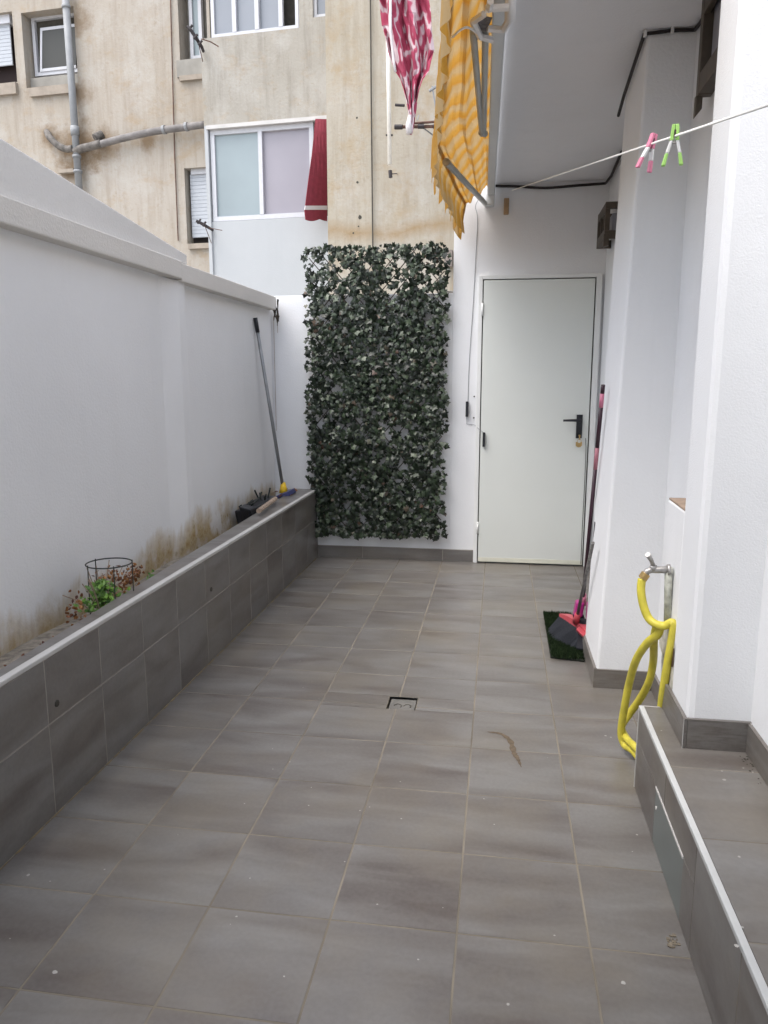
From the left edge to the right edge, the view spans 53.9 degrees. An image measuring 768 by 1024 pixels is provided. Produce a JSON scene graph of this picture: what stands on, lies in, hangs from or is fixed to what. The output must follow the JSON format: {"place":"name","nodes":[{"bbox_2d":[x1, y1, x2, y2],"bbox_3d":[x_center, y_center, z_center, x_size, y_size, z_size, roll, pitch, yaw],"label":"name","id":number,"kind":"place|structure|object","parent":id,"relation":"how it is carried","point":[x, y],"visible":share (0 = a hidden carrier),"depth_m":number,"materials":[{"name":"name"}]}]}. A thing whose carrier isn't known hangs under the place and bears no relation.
{"place":"outdoors","nodes":[
{"label":"outdoors","id":0,"kind":"place"},
{"bbox_2d":[0,556,712,1023],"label":"floor","id":1,"kind":"structure","parent":0,"point":[274,812],"depth_m":2.31,"materials":[{"name":"tile"}]},
{"bbox_2d":[0,489,317,867],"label":"planter","id":2,"kind":"object","parent":1,"relation":"on","point":[84,701],"visible":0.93,"depth_m":2.91,"materials":[{"name":"tile"}]},
{"bbox_2d":[62,560,144,625],"bbox_3d":[-1.099,0.324,3.088,0.190,0.243,0.604,2,10,8],"label":"plant","id":3,"kind":"object","parent":2,"relation":"on","point":[101,596],"visible":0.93,"depth_m":2.98,"materials":[{"name":"green plant"}]},
{"bbox_2d":[85,557,133,613],"bbox_3d":[-1.107,0.336,3.062,0.182,0.276,0.182,2,10,8],"label":"wire ring","id":4,"kind":"object","parent":2,"relation":"on","point":[95,568],"visible":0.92,"depth_m":3.02,"materials":[{"name":"grey metal"}]},
{"bbox_2d":[146,569,153,578],"bbox_3d":[-1.099,0.347,3.570,0.042,0.146,0.066,2,10,8],"label":"seedling","id":5,"kind":"object","parent":2,"relation":"on","point":[150,574],"visible":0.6,"depth_m":3.55,"materials":[{"name":"green plant"}]},
{"bbox_2d":[235,495,274,523],"bbox_3d":[-0.868,-0.023,5.175,0.162,0.145,0.734,2,10,8],"label":"black tray","id":6,"kind":"object","parent":2,"relation":"on","point":[244,512],"visible":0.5,"depth_m":4.96,"materials":[{"name":"plastic"}]},
{"bbox_2d":[239,488,270,506],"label":"dead twigs","id":7,"kind":"object","parent":6,"relation":"on","point":[255,501],"visible":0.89,"depth_m":5.30,"materials":[{"name":"plant"}]},
{"bbox_2d":[256,496,277,512],"bbox_3d":[-0.770,-0.049,4.989,0.032,0.032,0.491,1,10,4],"label":"wooden stick","id":8,"kind":"object","parent":2,"relation":"on","point":[266,505],"visible":1,"depth_m":4.93,"materials":[{"name":"brown wood"}]},
{"bbox_2d":[253,318,295,498],"bbox_3d":[-0.766,-0.743,5.505,0.174,1.301,0.322,6,12,32],"label":"long handled brush","id":9,"kind":"object","parent":2,"relation":"on","point":[283,491],"visible":0.88,"depth_m":5.52,"materials":[{"name":"metal"}]},
{"bbox_2d":[386,699,416,709],"bbox_3d":[0.080,0.845,3.303,0.149,0.019,0.153,2,10,8],"label":"floor drain","id":10,"kind":"object","parent":1,"relation":"in","point":[401,704],"visible":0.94,"depth_m":3.29,"materials":[{"name":"silver metal"}]},
{"bbox_2d":[543,610,584,661],"bbox_3d":[0.978,0.667,4.154,0.186,0.032,0.786,2,10,8],"label":"door mat","id":11,"kind":"object","parent":1,"relation":"on","point":[560,650],"depth_m":3.92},
{"bbox_2d":[547,541,594,646],"bbox_3d":[1.008,0.393,3.899,0.163,0.621,0.590,-2,10,-9],"label":"broom","id":12,"kind":"object","parent":11,"relation":"on","point":[564,627],"visible":0.88,"depth_m":4.01,"materials":[{"name":"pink plastic"}]},
{"bbox_2d":[576,522,594,649],"bbox_3d":[1.057,0.366,3.894,0.112,0.672,0.190,2,10,8],"label":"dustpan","id":13,"kind":"object","parent":11,"relation":"on","point":[580,631],"visible":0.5,"depth_m":3.93,"materials":[{"name":"plastic"}]},
{"bbox_2d":[573,384,604,618],"bbox_3d":[1.034,0.035,3.836,0.075,1.351,0.432,2,10,8],"label":"broom","id":14,"kind":"object","parent":11,"relation":"on","point":[598,433],"visible":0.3,"depth_m":3.76,"materials":[{"name":"plastic"}]},
{"bbox_2d":[634,705,767,1023],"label":"raised step","id":15,"kind":"object","parent":1,"relation":"on","point":[705,812],"visible":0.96,"depth_m":1.86,"materials":[{"name":"tile"}]},
{"bbox_2d":[390,697,417,700],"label":"ground","id":16,"kind":"structure","parent":0,"point":[402,698],"depth_m":3.42,"materials":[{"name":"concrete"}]},
{"bbox_2d":[0,138,278,656],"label":"garden wall","id":17,"kind":"structure","parent":16,"relation":"on","point":[135,424],"depth_m":3.34,"materials":[{"name":"paint"}]},
{"bbox_2d":[0,0,453,295],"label":"apartment building","id":18,"kind":"structure","parent":16,"relation":"on","point":[262,87],"depth_m":10.25,"materials":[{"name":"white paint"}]},
{"bbox_2d":[31,13,77,77],"bbox_3d":[-4.964,-7.078,11.448,0.785,0.825,0.085,2,10,14],"label":"window","id":19,"kind":"structure","parent":18,"relation":"in","point":[48,38],"depth_m":11.44,"materials":[{"name":"white plastic"}]},
{"bbox_2d":[44,0,203,189],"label":"downpipe","id":20,"kind":"object","parent":18,"relation":"attached to","point":[76,148],"visible":0.98,"depth_m":11.14,"materials":[{"name":"grey plastic"}]},
{"bbox_2d":[170,0,178,240],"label":"hanging cable","id":21,"kind":"object","parent":18,"relation":"attached to","point":[173,119],"visible":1,"depth_m":10.96,"materials":[{"name":"metal"}]},
{"bbox_2d":[188,0,203,58],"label":"window","id":22,"kind":"structure","parent":18,"relation":"in","point":[195,6],"depth_m":10.85,"materials":[{"name":"white plastic"}]},
{"bbox_2d":[186,24,218,61],"bbox_3d":[-2.311,-6.103,9.819,0.403,0.340,0.355,2,10,8],"label":"clothes line bracket","id":23,"kind":"object","parent":18,"relation":"attached to","point":[195,37],"visible":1,"depth_m":9.69,"materials":[{"name":"metal"}]},
{"bbox_2d":[196,219,221,242],"bbox_3d":[-2.322,-3.808,10.256,0.344,0.280,0.395,2,10,8],"label":"clothes line bracket","id":24,"kind":"object","parent":18,"relation":"attached to","point":[204,224],"visible":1,"depth_m":10.12,"materials":[{"name":"metal"}]},
{"bbox_2d":[210,0,298,37],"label":"window","id":25,"kind":"structure","parent":18,"relation":"in","point":[228,17],"depth_m":9.87,"materials":[{"name":"white plastic"}]},
{"bbox_2d":[210,122,314,221],"bbox_3d":[-1.635,-4.562,10.189,1.475,1.171,0.074,2,10,14],"label":"window","id":26,"kind":"structure","parent":18,"relation":"in","point":[262,172],"depth_m":10.19,"materials":[{"name":"white plastic"}]},
{"bbox_2d":[304,119,326,220],"bbox_3d":[-0.923,-4.426,9.769,0.137,1.312,0.417,8,13,39],"label":"side awning","id":27,"kind":"object","parent":18,"relation":"attached to","point":[315,208],"visible":0.99,"depth_m":9.79,"materials":[{"name":"fabric"}]},
{"bbox_2d":[313,0,324,16],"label":"window","id":28,"kind":"structure","parent":18,"relation":"in","point":[319,5],"depth_m":9.64,"materials":[{"name":"white plastic"}]},
{"bbox_2d":[370,0,372,271],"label":"hanging cable","id":29,"kind":"object","parent":18,"relation":"attached to","point":[371,122],"visible":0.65,"depth_m":9.19,"materials":[{"name":"white plastic"}]},
{"bbox_2d":[386,44,396,177],"bbox_3d":[0.088,-5.043,8.875,0.094,2.208,0.474,2,10,8],"label":"white pole","id":30,"kind":"object","parent":18,"relation":"attached to","point":[388,134],"visible":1,"depth_m":8.72,"materials":[{"name":"metal"}]},
{"bbox_2d":[394,85,435,135],"bbox_3d":[0.410,-4.674,8.824,0.566,0.537,0.509,2,10,8],"label":"drying rack","id":31,"kind":"object","parent":18,"relation":"attached to","point":[420,125],"visible":0.66,"depth_m":8.67,"materials":[{"name":"metal"}]},
{"bbox_2d":[271,290,472,561],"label":"end wall","id":32,"kind":"structure","parent":16,"relation":"on","point":[290,377],"depth_m":5.82,"materials":[{"name":"white paint"}]},
{"bbox_2d":[300,241,451,541],"bbox_3d":[-0.062,-0.868,5.652,1.129,2.211,0.105,2,10,8],"label":"ivy trellis","id":33,"kind":"object","parent":32,"relation":"attached to","point":[378,381],"visible":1,"depth_m":5.63,"materials":[{"name":"plant"}]},
{"bbox_2d":[449,0,767,785],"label":"house","id":34,"kind":"structure","parent":16,"relation":"on","point":[655,318],"depth_m":3.22,"materials":[{"name":"white paint"}]},
{"bbox_2d":[465,201,480,430],"bbox_3d":[0.675,-1.415,5.503,0.136,1.662,0.032,2,10,13],"label":"cable","id":35,"kind":"object","parent":34,"relation":"attached to","point":[467,404],"visible":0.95,"depth_m":5.55,"materials":[{"name":"white plastic"}]},
{"bbox_2d":[431,0,515,239],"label":"folding awning","id":36,"kind":"object","parent":34,"relation":"attached to","point":[467,114],"visible":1,"depth_m":3.34,"materials":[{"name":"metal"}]},
{"bbox_2d":[482,432,484,446],"bbox_3d":[0.743,-0.539,5.620,0.018,0.107,0.023,2,10,8],"label":"alarm contact","id":37,"kind":"object","parent":34,"relation":"attached to","point":[483,444],"visible":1,"depth_m":5.61,"materials":[{"name":"black plastic"}]},
{"bbox_2d":[504,198,508,214],"bbox_3d":[0.867,-2.163,5.348,0.036,0.110,0.020,2,10,8],"label":"wooden plug","id":38,"kind":"object","parent":34,"relation":"attached to","point":[506,206],"visible":1,"depth_m":5.34,"materials":[{"name":"brown wood"}]},
{"bbox_2d":[473,273,602,565],"bbox_3d":[1.109,-0.643,5.541,0.865,2.125,0.097,2,10,8],"label":"door","id":39,"kind":"structure","parent":34,"relation":"in","point":[539,334],"depth_m":5.55,"materials":[{"name":"paint"}]},
{"bbox_2d":[496,150,621,188],"bbox_3d":[1.308,-2.247,5.090,1.042,0.046,0.523,12,16,51],"label":"ceiling cable","id":40,"kind":"object","parent":34,"relation":"attached to","point":[575,185],"visible":0.98,"depth_m":5.25,"materials":[{"name":"plastic"}]},
{"bbox_2d":[596,201,617,248],"bbox_3d":[1.456,-1.834,4.915,0.096,0.269,0.398,2,10,8],"label":"window grille","id":41,"kind":"object","parent":34,"relation":"attached to","point":[606,227],"depth_m":4.76,"materials":[{"name":"brown metal"}]},
{"bbox_2d":[512,103,767,190],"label":"clothes line","id":42,"kind":"object","parent":34,"relation":"attached to","point":[721,120],"visible":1,"depth_m":1.62,"materials":[{"name":"white plastic"}]},
{"bbox_2d":[635,133,657,172],"bbox_3d":[0.646,-0.886,1.861,0.048,0.090,0.022,-4,11,-21],"label":"clothes peg","id":43,"kind":"object","parent":42,"relation":"attached to","point":[650,148],"visible":0.98,"depth_m":1.86,"materials":[{"name":"pink plastic"}]},
{"bbox_2d":[661,124,682,166],"bbox_3d":[0.644,-0.816,1.681,0.046,0.087,0.013,4,11,20],"label":"clothes peg","id":44,"kind":"object","parent":42,"relation":"attached to","point":[674,131],"visible":0.99,"depth_m":1.68,"materials":[{"name":"plastic"}]},
{"bbox_2d":[639,552,672,620],"bbox_3d":[0.906,0.257,2.520,0.115,0.264,0.063,-2,10,-11],"label":"garden tap","id":45,"kind":"object","parent":34,"relation":"attached to","point":[667,570],"visible":0.97,"depth_m":2.50,"materials":[{"name":"metal"}]},
{"bbox_2d":[617,578,675,757],"bbox_3d":[0.917,0.570,2.670,0.192,0.741,0.366,-3,11,-17],"label":"garden hose","id":46,"kind":"object","parent":45,"relation":"hanging from","point":[627,742],"visible":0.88,"depth_m":2.61,"materials":[{"name":"yellow rubber"}]},
{"bbox_2d":[617,19,700,116],"bbox_3d":[1.103,-1.815,2.848,0.209,0.130,1.502,2,10,8],"label":"ceiling cable","id":47,"kind":"object","parent":34,"relation":"attached to","point":[671,30],"visible":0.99,"depth_m":3.00,"materials":[{"name":"plastic"}]},
{"bbox_2d":[693,0,720,118],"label":"window grille","id":48,"kind":"object","parent":34,"relation":"attached to","point":[708,44],"depth_m":2.66,"materials":[{"name":"brown metal"}]},
{"bbox_2d":[379,0,434,134],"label":"hanging cloth","id":49,"kind":"object","parent":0,"point":[407,26],"visible":1,"depth_m":6.99,"materials":[{"name":"pink fabric"}]}
]}

